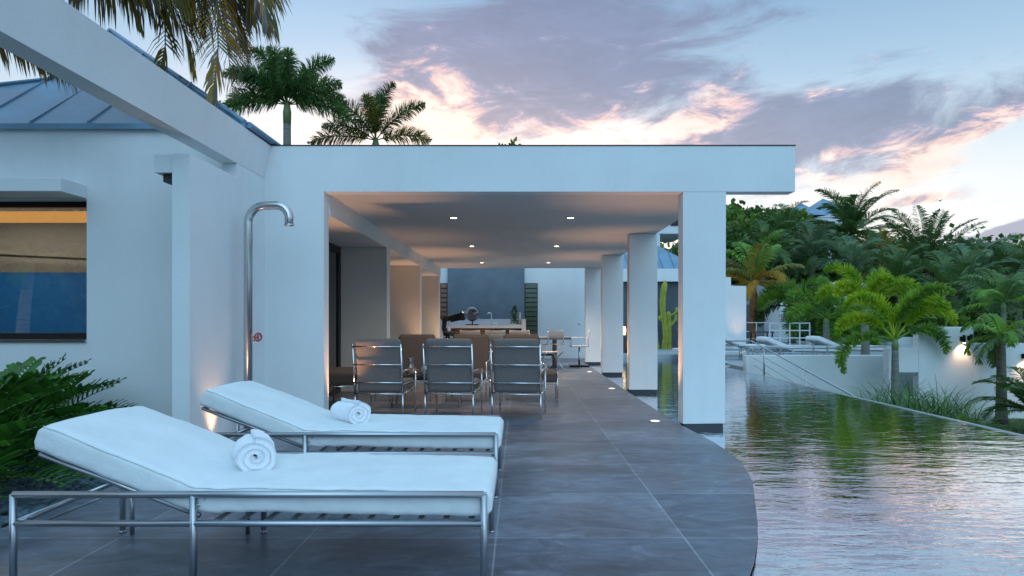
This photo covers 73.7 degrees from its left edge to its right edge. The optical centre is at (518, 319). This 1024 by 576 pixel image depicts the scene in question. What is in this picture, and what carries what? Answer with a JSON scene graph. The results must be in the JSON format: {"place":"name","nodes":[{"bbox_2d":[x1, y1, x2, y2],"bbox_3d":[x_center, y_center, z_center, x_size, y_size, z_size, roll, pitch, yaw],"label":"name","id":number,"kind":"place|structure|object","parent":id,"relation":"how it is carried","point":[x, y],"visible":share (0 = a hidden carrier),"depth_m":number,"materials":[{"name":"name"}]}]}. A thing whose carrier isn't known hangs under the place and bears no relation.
{"place":"outdoors","nodes":[
{"label":"outdoors","id":0,"kind":"place"},
{"bbox_2d":[459,330,479,333],"bbox_3d":[-1.220,0.754,17.285,0.526,1.008,0.566,0,0,0],"label":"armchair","id":1,"kind":"object","parent":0,"point":[469,332],"visible":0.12,"depth_m":17.02,"materials":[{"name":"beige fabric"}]},
{"bbox_2d":[485,330,505,351],"bbox_3d":[-0.599,0.754,17.285,0.526,1.008,0.566,0,0,-4],"label":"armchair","id":2,"kind":"object","parent":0,"point":[496,334],"visible":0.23,"depth_m":17.01,"materials":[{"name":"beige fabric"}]},
{"bbox_2d":[0,0,1023,248],"label":"sky","id":3,"kind":"structure","parent":0,"point":[922,99],"materials":[{"name":"blue"}]},
{"bbox_2d":[623,246,677,347],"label":"garden house","id":4,"kind":"structure","parent":0,"point":[667,266],"depth_m":27.60,"materials":[{"name":"grey paint"}]},
{"bbox_2d":[656,220,677,246],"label":"block","id":5,"kind":"structure","parent":4,"relation":"part of","point":[669,233],"depth_m":36.02,"materials":[{"name":"white paint"}]},
{"bbox_2d":[749,331,773,343],"bbox_3d":[8.850,0.780,24.900,0.700,0.740,0.600,0,0,0],"label":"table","id":6,"kind":"object","parent":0,"point":[755,332],"visible":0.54,"depth_m":24.63,"materials":[{"name":"grey paint"}]},
{"bbox_2d":[588,359,1023,575],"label":"pool water","id":7,"kind":"structure","parent":0,"point":[844,485],"depth_m":5.50,"materials":[{"name":"liquid"}]},
{"bbox_2d":[964,418,1023,434],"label":"lawn","id":8,"kind":"structure","parent":0,"point":[1013,426],"depth_m":15.86,"materials":[{"name":"green plant"}]},
{"bbox_2d":[725,340,853,395],"bbox_3d":[5.560,1.496,15.333,1.320,1.908,5.771,0,0,0],"label":"stair railing","id":9,"kind":"object","parent":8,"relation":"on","point":[805,370],"visible":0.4,"depth_m":16.18,"materials":[{"name":"metal"}]},
{"bbox_2d":[826,373,939,408],"bbox_3d":[7.933,1.748,14.729,3.095,1.403,2.742,0,0,-21],"label":"strap leaf shrub","id":10,"kind":"object","parent":8,"relation":"on","point":[896,391],"visible":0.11,"depth_m":14.71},
{"bbox_2d":[832,281,958,400],"bbox_3d":[9.127,0.757,16.156,3.083,3.386,1.582,0,0,0],"label":"foxtail palm","id":11,"kind":"object","parent":8,"relation":"on","point":[914,299],"visible":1,"depth_m":16.52,"materials":[{"name":"green plant"}]},
{"bbox_2d":[854,372,962,415],"bbox_3d":[7.321,1.771,13.137,2.848,1.390,2.904,0,0,0],"label":"strap leaf shrub","id":12,"kind":"object","parent":8,"relation":"on","point":[885,398],"visible":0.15,"depth_m":13.20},
{"bbox_2d":[860,370,978,410],"bbox_3d":[8.334,1.781,14.998,3.113,1.337,3.195,0,0,0],"label":"strap leaf shrub","id":13,"kind":"object","parent":8,"relation":"on","point":[908,388],"visible":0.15,"depth_m":14.92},
{"bbox_2d":[855,379,984,421],"bbox_3d":[7.171,1.757,12.508,2.684,1.386,2.958,0,0,15],"label":"strap leaf shrub","id":14,"kind":"object","parent":8,"relation":"on","point":[912,407],"visible":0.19,"depth_m":12.54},
{"bbox_2d":[886,387,989,424],"bbox_3d":[8.146,1.867,13.498,2.306,1.167,2.709,0,0,38],"label":"strap leaf shrub","id":15,"kind":"object","parent":8,"relation":"on","point":[935,402],"visible":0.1,"depth_m":13.79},
{"bbox_2d":[880,374,1022,433],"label":"strap leaf shrub","id":16,"kind":"object","parent":8,"relation":"on","point":[938,409],"visible":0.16,"depth_m":12.83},
{"bbox_2d":[908,385,1004,428],"bbox_3d":[8.558,1.884,13.549,2.461,1.131,2.573,0,0,0],"label":"strap leaf shrub","id":17,"kind":"object","parent":8,"relation":"on","point":[964,412],"visible":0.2,"depth_m":13.36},
{"bbox_2d":[916,381,1010,431],"bbox_3d":[9.267,1.862,14.826,2.604,1.176,2.411,0,0,27],"label":"strap leaf shrub","id":18,"kind":"object","parent":8,"relation":"on","point":[953,400],"visible":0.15,"depth_m":14.74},
{"bbox_2d":[923,388,1017,429],"bbox_3d":[9.309,1.927,14.366,2.158,1.047,2.320,0,0,-26],"label":"strap leaf shrub","id":19,"kind":"object","parent":8,"relation":"on","point":[977,417],"visible":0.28,"depth_m":14.32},
{"bbox_2d":[960,313,1023,423],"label":"christmas palm","id":20,"kind":"object","parent":8,"relation":"on","point":[993,344],"visible":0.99,"depth_m":16.15,"materials":[{"name":"green plant"}]},
{"bbox_2d":[968,366,1023,425],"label":"date palm","id":21,"kind":"object","parent":8,"relation":"on","point":[1016,388],"visible":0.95,"depth_m":14.85,"materials":[{"name":"green plant"}]},
{"bbox_3d":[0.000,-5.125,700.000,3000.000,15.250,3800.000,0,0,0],"label":"ground","id":22,"kind":"structure","parent":0,"visible":0},
{"bbox_2d":[222,44,352,144],"bbox_3d":[-9.219,-4.374,26.667,4.556,13.248,3.572,0,0,-35],"label":"royal palm","id":23,"kind":"object","parent":22,"relation":"on","point":[274,80],"visible":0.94,"depth_m":26.76,"materials":[{"name":"green plant"}]},
{"bbox_2d":[307,80,432,144],"bbox_3d":[-6.394,-4.150,29.678,4.934,12.801,3.030,0,0,26],"label":"royal palm","id":24,"kind":"object","parent":22,"relation":"on","point":[373,114],"visible":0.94,"depth_m":29.83,"materials":[{"name":"green plant"}]},
{"bbox_2d":[0,358,757,575],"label":"deck","id":25,"kind":"structure","parent":22,"relation":"on","point":[597,476],"depth_m":4.22,"materials":[{"name":"tile"}]},
{"bbox_2d":[0,0,280,438],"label":"house","id":26,"kind":"structure","parent":25,"relation":"on","point":[132,184],"depth_m":7.45,"materials":[{"name":"white paint"}]},
{"bbox_2d":[0,202,86,341],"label":"window frame","id":27,"kind":"structure","parent":26,"relation":"in","point":[4,337],"depth_m":7.57,"materials":[{"name":"black"}]},
{"bbox_2d":[9,406,496,575],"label":"sun lounger","id":28,"kind":"object","parent":25,"relation":"on","point":[190,469],"visible":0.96,"depth_m":3.19,"materials":[{"name":"fabric"}]},
{"bbox_2d":[232,429,276,470],"bbox_3d":[-1.392,0.694,3.604,0.209,0.202,0.290,0,0,-26],"label":"rolled towel","id":29,"kind":"object","parent":28,"relation":"on","point":[255,449],"visible":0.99,"depth_m":3.49,"materials":[{"name":"fabric"}]},
{"bbox_2d":[240,201,293,437],"bbox_3d":[-2.660,0.000,7.200,0.580,2.500,0.200,0,0,0],"label":"outdoor shower","id":30,"kind":"object","parent":25,"relation":"on","point":[250,214],"visible":0.88,"depth_m":7.16,"materials":[{"name":"metal"}]},
{"bbox_2d":[200,381,503,498],"bbox_3d":[-1.236,0.866,5.235,2.226,0.768,0.907,0,0,0],"label":"sun lounger","id":31,"kind":"object","parent":25,"relation":"on","point":[286,417],"visible":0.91,"depth_m":4.83,"materials":[{"name":"fabric"}]},
{"bbox_2d":[330,398,370,423],"bbox_3d":[-1.284,0.701,5.226,0.197,0.193,0.290,0,0,-42],"label":"rolled towel","id":32,"kind":"object","parent":31,"relation":"on","point":[351,411],"visible":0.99,"depth_m":5.14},
{"bbox_2d":[329,367,375,401],"bbox_3d":[-2.520,0.985,9.900,0.664,0.530,1.200,0,0,0],"label":"ottoman","id":33,"kind":"object","parent":25,"relation":"on","point":[340,375],"visible":0.38,"depth_m":9.31,"materials":[{"name":"brown fabric"}]},
{"bbox_2d":[352,338,415,414],"bbox_3d":[-1.755,0.743,8.989,0.644,1.015,0.819,0,0,5],"label":"lounge chair","id":34,"kind":"object","parent":25,"relation":"on","point":[379,364],"visible":0.95,"depth_m":8.67,"materials":[{"name":"fabric"}]},
{"bbox_2d":[389,334,435,401],"bbox_3d":[-1.660,0.743,10.860,0.644,1.015,0.819,0,0,0],"label":"lounge chair","id":35,"kind":"object","parent":25,"relation":"on","point":[412,345],"visible":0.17,"depth_m":11.09,"materials":[{"name":"brown metal"}]},
{"bbox_2d":[391,373,461,407],"bbox_3d":[-1.330,1.024,9.950,1.100,0.452,0.480,0,0,0],"label":"coffee table","id":36,"kind":"object","parent":25,"relation":"on","point":[419,376],"visible":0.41,"depth_m":9.79,"materials":[{"name":"brown glass"}]},
{"bbox_2d":[422,338,481,414],"bbox_3d":[-0.855,0.743,8.969,0.644,1.015,0.819,0,0,6],"label":"lounge chair","id":37,"kind":"object","parent":25,"relation":"on","point":[449,364],"visible":0.97,"depth_m":8.64,"materials":[{"name":"fabric"}]},
{"bbox_2d":[441,311,465,337],"bbox_3d":[-1.658,0.523,17.045,0.641,1.470,0.628,0,0,-20],"label":"telescope","id":38,"kind":"object","parent":25,"relation":"on","point":[456,317],"visible":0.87,"depth_m":16.94,"materials":[{"name":"black plastic"}]},
{"bbox_2d":[445,334,490,401],"bbox_3d":[-0.790,0.743,10.860,0.644,1.015,0.819,0,0,2],"label":"lounge chair","id":39,"kind":"object","parent":25,"relation":"on","point":[481,350],"visible":0.47,"depth_m":11.08,"materials":[{"name":"brown metal"}]},
{"bbox_2d":[440,312,525,358],"bbox_3d":[-1.080,0.499,21.250,2.600,1.502,1.000,0,0,0],"label":"kitchen counter","id":40,"kind":"object","parent":25,"relation":"on","point":[491,324],"visible":0.39,"depth_m":20.85,"materials":[{"name":"white stone"}]},
{"bbox_2d":[464,305,479,324],"bbox_3d":[-1.420,-0.142,20.950,0.490,0.605,0.490,0,0,0],"label":"glass sphere","id":41,"kind":"object","parent":40,"relation":"on","point":[472,313],"visible":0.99,"depth_m":20.78,"materials":[{"name":"glass"}]},
{"bbox_2d":[509,306,520,324],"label":"potted plant","id":42,"kind":"object","parent":40,"relation":"on","point":[514,317],"visible":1,"depth_m":21.07,"materials":[{"name":"green plant"}]},
{"bbox_2d":[443,337,570,367],"bbox_3d":[-0.295,0.850,18.100,3.310,0.800,0.900,0,0,0],"label":"dining table","id":43,"kind":"object","parent":25,"relation":"on","point":[554,346],"visible":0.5,"depth_m":17.72,"materials":[{"name":"grey stone"}]},
{"bbox_2d":[440,268,584,357],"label":"courtyard wall","id":44,"kind":"structure","parent":25,"relation":"on","point":[544,300],"depth_m":22.26,"materials":[{"name":"white paint"}]},
{"bbox_2d":[490,339,545,418],"bbox_3d":[0.005,0.743,8.928,0.644,1.015,0.819,0,0,7],"label":"lounge chair","id":45,"kind":"object","parent":25,"relation":"on","point":[516,364],"visible":0.99,"depth_m":8.60,"materials":[{"name":"fabric"}]},
{"bbox_2d":[509,330,529,333],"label":"folding chair","id":46,"kind":"object","parent":25,"relation":"on","point":[519,332],"visible":0.19,"depth_m":17.07,"materials":[{"name":"fabric"}]},
{"bbox_2d":[501,334,541,400],"bbox_3d":[0.040,0.743,10.960,0.644,1.015,0.819,0,0,0],"label":"lounge chair","id":47,"kind":"object","parent":25,"relation":"on","point":[520,336],"visible":0.2,"depth_m":11.22,"materials":[{"name":"brown metal"}]},
{"bbox_2d":[264,145,795,428],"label":"pavilion","id":48,"kind":"structure","parent":25,"relation":"on","point":[372,241],"depth_m":8.14,"materials":[{"name":"white paint"}]},
{"bbox_2d":[329,250,337,390],"bbox_3d":[-3.140,-0.009,10.120,0.040,2.515,3.560,0,0,0],"label":"glass door","id":49,"kind":"structure","parent":48,"relation":"in","point":[333,256],"depth_m":11.51,"materials":[{"name":"glass"}]},
{"bbox_2d":[522,369,557,402],"bbox_3d":[0.330,1.015,10.600,0.544,0.470,0.550,0,0,0],"label":"ottoman","id":50,"kind":"object","parent":25,"relation":"on","point":[551,376],"visible":0.56,"depth_m":10.34,"materials":[{"name":"brown fabric"}]},
{"bbox_2d":[541,330,563,369],"bbox_3d":[0.789,0.754,17.188,0.526,1.008,0.566,0,0,-38],"label":"folding chair","id":51,"kind":"object","parent":25,"relation":"on","point":[555,334],"visible":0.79,"depth_m":17.04,"materials":[{"name":"silver metal"}]},
{"bbox_2d":[569,329,590,366],"bbox_3d":[1.635,0.750,18.300,0.550,1.000,0.480,0,0,0],"label":"swivel chair","id":52,"kind":"object","parent":25,"relation":"on","point":[579,364],"visible":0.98,"depth_m":18.20,"materials":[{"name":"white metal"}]},
{"bbox_2d":[623,348,791,358],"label":"platform","id":53,"kind":"structure","parent":22,"relation":"on","point":[666,354],"depth_m":22.82,"materials":[{"name":"concrete"}]},
{"bbox_2d":[657,280,677,348],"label":"cactus","id":54,"kind":"object","parent":53,"relation":"on","point":[665,319],"visible":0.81,"depth_m":26.71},
{"bbox_2d":[725,277,730,352],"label":"garden wall","id":55,"kind":"structure","parent":53,"relation":"on","point":[728,311],"depth_m":24.00,"materials":[{"name":"white paint"}]},
{"bbox_2d":[731,286,745,352],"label":"garden wall","id":56,"kind":"structure","parent":53,"relation":"on","point":[738,312],"depth_m":24.10,"materials":[{"name":"white paint"}]},
{"bbox_2d":[726,203,767,241],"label":"broadleaf tree","id":57,"kind":"object","parent":22,"relation":"on","point":[737,218],"visible":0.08,"depth_m":48.27,"materials":[{"name":"green plant"}]},
{"bbox_2d":[726,198,770,249],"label":"broadleaf tree","id":58,"kind":"object","parent":22,"relation":"on","point":[749,210],"visible":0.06,"depth_m":54.68,"materials":[{"name":"green plant"}]},
{"bbox_2d":[726,225,774,284],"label":"broadleaf tree","id":59,"kind":"object","parent":22,"relation":"on","point":[732,234],"visible":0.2,"depth_m":40.80,"materials":[{"name":"green plant"}]},
{"bbox_2d":[747,200,824,251],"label":"coconut palm","id":60,"kind":"object","parent":22,"relation":"on","point":[786,212],"visible":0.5,"depth_m":45.63,"materials":[{"name":"green plant"}]},
{"bbox_2d":[767,234,815,284],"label":"broadleaf tree","id":61,"kind":"object","parent":22,"relation":"on","point":[785,244],"visible":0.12,"depth_m":42.65,"materials":[{"name":"green plant"}]},
{"bbox_2d":[769,208,814,247],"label":"broadleaf tree","id":62,"kind":"object","parent":22,"relation":"on","point":[802,215],"visible":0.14,"depth_m":54.51,"materials":[{"name":"green plant"}]},
{"bbox_2d":[769,222,850,288],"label":"coconut palm","id":63,"kind":"object","parent":22,"relation":"on","point":[816,235],"visible":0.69,"depth_m":37.86,"materials":[{"name":"green plant"}]},
{"bbox_2d":[743,355,882,402],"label":"terrace wall","id":64,"kind":"structure","parent":22,"relation":"on","point":[824,366],"depth_m":18.00,"materials":[{"name":"white paint"}]},
{"bbox_2d":[726,339,912,396],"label":"terrace","id":65,"kind":"structure","parent":22,"relation":"on","point":[735,363],"depth_m":21.59,"materials":[{"name":"concrete"}]},
{"bbox_2d":[725,336,793,358],"bbox_3d":[7.414,0.866,21.580,2.226,0.768,0.907,0,0,3],"label":"sun lounger","id":66,"kind":"object","parent":65,"relation":"on","point":[741,345],"visible":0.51,"depth_m":21.20,"materials":[{"name":"fabric"}]},
{"bbox_2d":[726,229,804,341],"bbox_3d":[9.280,-1.189,27.534,4.052,4.678,3.887,0,0,39],"label":"coconut palm","id":67,"kind":"object","parent":65,"relation":"on","point":[756,265],"visible":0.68,"depth_m":27.27,"materials":[{"name":"green plant"}]},
{"bbox_2d":[726,220,804,283],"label":"coconut palm","id":68,"kind":"object","parent":65,"relation":"on","point":[763,234],"visible":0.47,"depth_m":35.74,"materials":[{"name":"green plant"}]},
{"bbox_2d":[731,285,812,337],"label":"pool house","id":69,"kind":"structure","parent":65,"relation":"on","point":[748,315],"depth_m":33.00,"materials":[{"name":"grey paint"}]},
{"bbox_2d":[746,304,749,337],"bbox_3d":[11.025,0.075,32.984,0.350,1.650,0.028,0,0,0],"label":"door","id":70,"kind":"structure","parent":69,"relation":"in","point":[747,305],"depth_m":32.97,"materials":[{"name":"grey paint"}]},
{"bbox_2d":[764,300,805,339],"bbox_3d":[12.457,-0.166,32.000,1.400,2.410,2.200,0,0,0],"label":"distant house","id":71,"kind":"structure","parent":65,"relation":"on","point":[773,317],"depth_m":31.42,"materials":[{"name":"white paint"}]},
{"bbox_2d":[751,276,824,342],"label":"foxtail palm","id":72,"kind":"object","parent":65,"relation":"on","point":[765,305],"visible":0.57,"depth_m":26.24,"materials":[{"name":"green plant"}]},
{"bbox_2d":[769,323,809,345],"bbox_3d":[9.521,0.670,24.000,1.438,1.160,0.040,0,0,0],"label":"balustrade","id":73,"kind":"object","parent":65,"relation":"on","point":[789,330],"visible":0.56,"depth_m":23.98,"materials":[{"name":"metal"}]},
{"bbox_2d":[752,336,838,354],"bbox_3d":[8.125,0.866,20.078,2.226,0.768,0.907,0,0,-2],"label":"sun lounger","id":74,"kind":"object","parent":65,"relation":"on","point":[768,341],"visible":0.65,"depth_m":19.67,"materials":[{"name":"fabric"}]},
{"bbox_2d":[747,346,846,354],"bbox_3d":[7.374,0.808,18.100,2.617,0.253,0.032,0,0,0],"label":"wall railing","id":75,"kind":"object","parent":65,"relation":"on","point":[793,346],"depth_m":18.09,"materials":[{"name":"metal"}]},
{"bbox_2d":[782,274,871,339],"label":"foxtail palm","id":76,"kind":"object","parent":65,"relation":"on","point":[807,311],"visible":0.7,"depth_m":23.78,"materials":[{"name":"green plant"}]},
{"bbox_2d":[802,336,886,354],"bbox_3d":[9.955,0.866,20.921,2.226,0.768,0.907,0,0,-5],"label":"sun lounger","id":77,"kind":"object","parent":65,"relation":"on","point":[819,341],"visible":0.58,"depth_m":20.56,"materials":[{"name":"fabric"}]},
{"bbox_2d":[804,235,893,300],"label":"coconut palm","id":78,"kind":"object","parent":65,"relation":"on","point":[850,248],"visible":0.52,"depth_m":32.86,"materials":[{"name":"green plant"}]},
{"bbox_2d":[815,304,891,345],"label":"foxtail palm","id":79,"kind":"object","parent":65,"relation":"on","point":[876,342],"visible":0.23,"depth_m":24.52,"materials":[{"name":"green plant"}]},
{"bbox_2d":[805,337,912,344],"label":"wall","id":80,"kind":"structure","parent":65,"relation":"on","point":[905,341],"depth_m":25.00,"materials":[{"name":"white paint"}]},
{"bbox_2d":[813,262,922,354],"bbox_3d":[9.892,-0.195,19.267,2.820,3.089,1.806,0,0,0],"label":"foxtail palm","id":81,"kind":"object","parent":65,"relation":"on","point":[875,281],"visible":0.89,"depth_m":19.40,"materials":[{"name":"green plant"}]},
{"bbox_2d":[860,244,942,311],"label":"coconut palm","id":82,"kind":"object","parent":65,"relation":"on","point":[898,268],"visible":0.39,"depth_m":29.91,"materials":[{"name":"green plant"}]},
{"bbox_2d":[863,205,1006,278],"bbox_3d":[21.514,-2.471,36.117,6.290,7.475,6.742,0,0,-27],"label":"coconut palm","id":83,"kind":"object","parent":65,"relation":"on","point":[928,232],"visible":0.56,"depth_m":35.66,"materials":[{"name":"green plant"}]},
{"bbox_2d":[897,250,992,312],"bbox_3d":[16.188,-0.751,25.972,4.122,4.003,3.957,0,0,-20],"label":"coconut palm","id":84,"kind":"object","parent":65,"relation":"on","point":[953,272],"visible":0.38,"depth_m":25.94,"materials":[{"name":"green plant"}]},
{"bbox_2d":[916,236,1023,311],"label":"coconut palm","id":85,"kind":"object","parent":65,"relation":"on","point":[962,246],"visible":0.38,"depth_m":29.68,"materials":[{"name":"green plant"}]},
{"bbox_2d":[940,232,1023,302],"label":"coconut palm","id":86,"kind":"object","parent":65,"relation":"on","point":[980,243],"visible":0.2,"depth_m":34.03,"materials":[{"name":"green plant"}]},
{"bbox_2d":[944,267,1023,335],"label":"christmas palm","id":87,"kind":"object","parent":65,"relation":"on","point":[1003,291],"visible":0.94,"depth_m":20.00,"materials":[{"name":"green plant"}]},
{"bbox_2d":[959,240,1023,320],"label":"coconut palm","id":88,"kind":"object","parent":65,"relation":"on","point":[1012,267],"visible":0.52,"depth_m":29.88,"materials":[{"name":"green plant"}]},
{"bbox_2d":[969,277,1023,338],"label":"christmas palm","id":89,"kind":"object","parent":65,"relation":"on","point":[996,308],"visible":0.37,"depth_m":20.96,"materials":[{"name":"green plant"}]},
{"bbox_2d":[792,246,857,284],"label":"broadleaf tree","id":90,"kind":"object","parent":22,"relation":"on","point":[800,275],"visible":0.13,"depth_m":40.86,"materials":[{"name":"green plant"}]},
{"bbox_2d":[815,215,841,223],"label":"distant house","id":91,"kind":"structure","parent":22,"relation":"on","point":[830,218],"depth_m":85.00,"materials":[{"name":"white paint"}]},
{"bbox_2d":[807,199,864,215],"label":"hilltop house","id":92,"kind":"structure","parent":22,"relation":"on","point":[813,211],"depth_m":89.14,"materials":[{"name":"blue paint"}]},
{"bbox_2d":[660,223,1023,325],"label":"undergrowth","id":93,"kind":"object","parent":22,"relation":"on","point":[673,250],"visible":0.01,"depth_m":74.88,"materials":[{"name":"green plant"}]},
{"bbox_2d":[796,297,892,340],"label":"broadleaf tree","id":94,"kind":"object","parent":22,"relation":"on","point":[813,330],"visible":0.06,"depth_m":28.98,"materials":[{"name":"green plant"}]},
{"bbox_2d":[799,181,901,279],"bbox_3d":[19.584,-3.348,40.108,6.269,9.197,5.624,0,0,-35],"label":"coconut palm","id":95,"kind":"object","parent":22,"relation":"on","point":[849,213],"visible":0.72,"depth_m":39.44,"materials":[{"name":"green plant"}]},
{"bbox_2d":[725,367,1023,436],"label":"pool edge","id":96,"kind":"object","parent":22,"relation":"on","point":[897,406],"depth_m":9.92,"materials":[{"name":"grey"}]},
{"bbox_2d":[857,224,906,268],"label":"coconut palm","id":97,"kind":"object","parent":22,"relation":"on","point":[884,233],"visible":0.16,"depth_m":43.57,"materials":[{"name":"green plant"}]},
{"bbox_2d":[879,304,933,335],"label":"broadleaf tree","id":98,"kind":"object","parent":22,"relation":"on","point":[913,324],"visible":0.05,"depth_m":26.32,"materials":[{"name":"green plant"}]},
{"bbox_2d":[889,305,994,342],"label":"broadleaf tree","id":99,"kind":"object","parent":22,"relation":"on","point":[963,319],"visible":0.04,"depth_m":24.12,"materials":[{"name":"green plant"}]},
{"bbox_2d":[883,327,1023,417],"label":"boundary wall","id":100,"kind":"structure","parent":22,"relation":"on","point":[925,359],"depth_m":17.00,"materials":[{"name":"white paint"}]},
{"bbox_2d":[909,293,1016,342],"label":"broadleaf tree","id":101,"kind":"object","parent":22,"relation":"on","point":[964,300],"visible":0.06,"depth_m":24.52,"materials":[{"name":"green plant"}]},
{"bbox_2d":[973,314,1023,342],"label":"broadleaf tree","id":102,"kind":"object","parent":22,"relation":"on","point":[979,320],"visible":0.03,"depth_m":23.19,"materials":[{"name":"green plant"}]},
{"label":"planting bed","id":103,"kind":"structure","parent":0,"visible":0},
{"bbox_2d":[0,356,91,390],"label":"cycad","id":104,"kind":"object","parent":103,"relation":"on","point":[31,368],"visible":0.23,"depth_m":6.86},
{"bbox_2d":[0,449,105,528],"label":"pebbles","id":105,"kind":"object","parent":103,"relation":"on","point":[26,506],"visible":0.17,"depth_m":5.09,"materials":[{"name":"gravel"}]},
{"bbox_2d":[0,361,68,466],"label":"cycad","id":106,"kind":"object","parent":105,"relation":"on","point":[5,403],"visible":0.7,"depth_m":5.09,"materials":[{"name":"plant"}]},
{"bbox_2d":[0,413,94,497],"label":"cycad","id":107,"kind":"object","parent":105,"relation":"on","point":[9,431],"visible":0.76,"depth_m":4.74,"materials":[{"name":"plant"}]},
{"bbox_2d":[0,353,126,452],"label":"cycad","id":108,"kind":"object","parent":105,"relation":"on","point":[16,385],"visible":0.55,"depth_m":5.71,"materials":[{"name":"plant"}]},
{"bbox_2d":[41,405,106,423],"bbox_3d":[-3.866,1.020,6.118,1.165,0.440,0.939,0,0,33],"label":"cycad","id":109,"kind":"object","parent":105,"relation":"on","point":[75,415],"visible":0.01,"depth_m":6.41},
{"bbox_2d":[29,370,137,443],"bbox_3d":[-4.471,0.865,6.799,1.229,0.749,1.518,0,0,-25],"label":"cycad","id":110,"kind":"object","parent":105,"relation":"on","point":[82,377],"visible":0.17,"depth_m":6.74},
{"bbox_2d":[0,0,292,109],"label":"coconut palm","id":111,"kind":"object","parent":103,"relation":"on","point":[253,13],"visible":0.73,"depth_m":8.07,"materials":[{"name":"green plant"}]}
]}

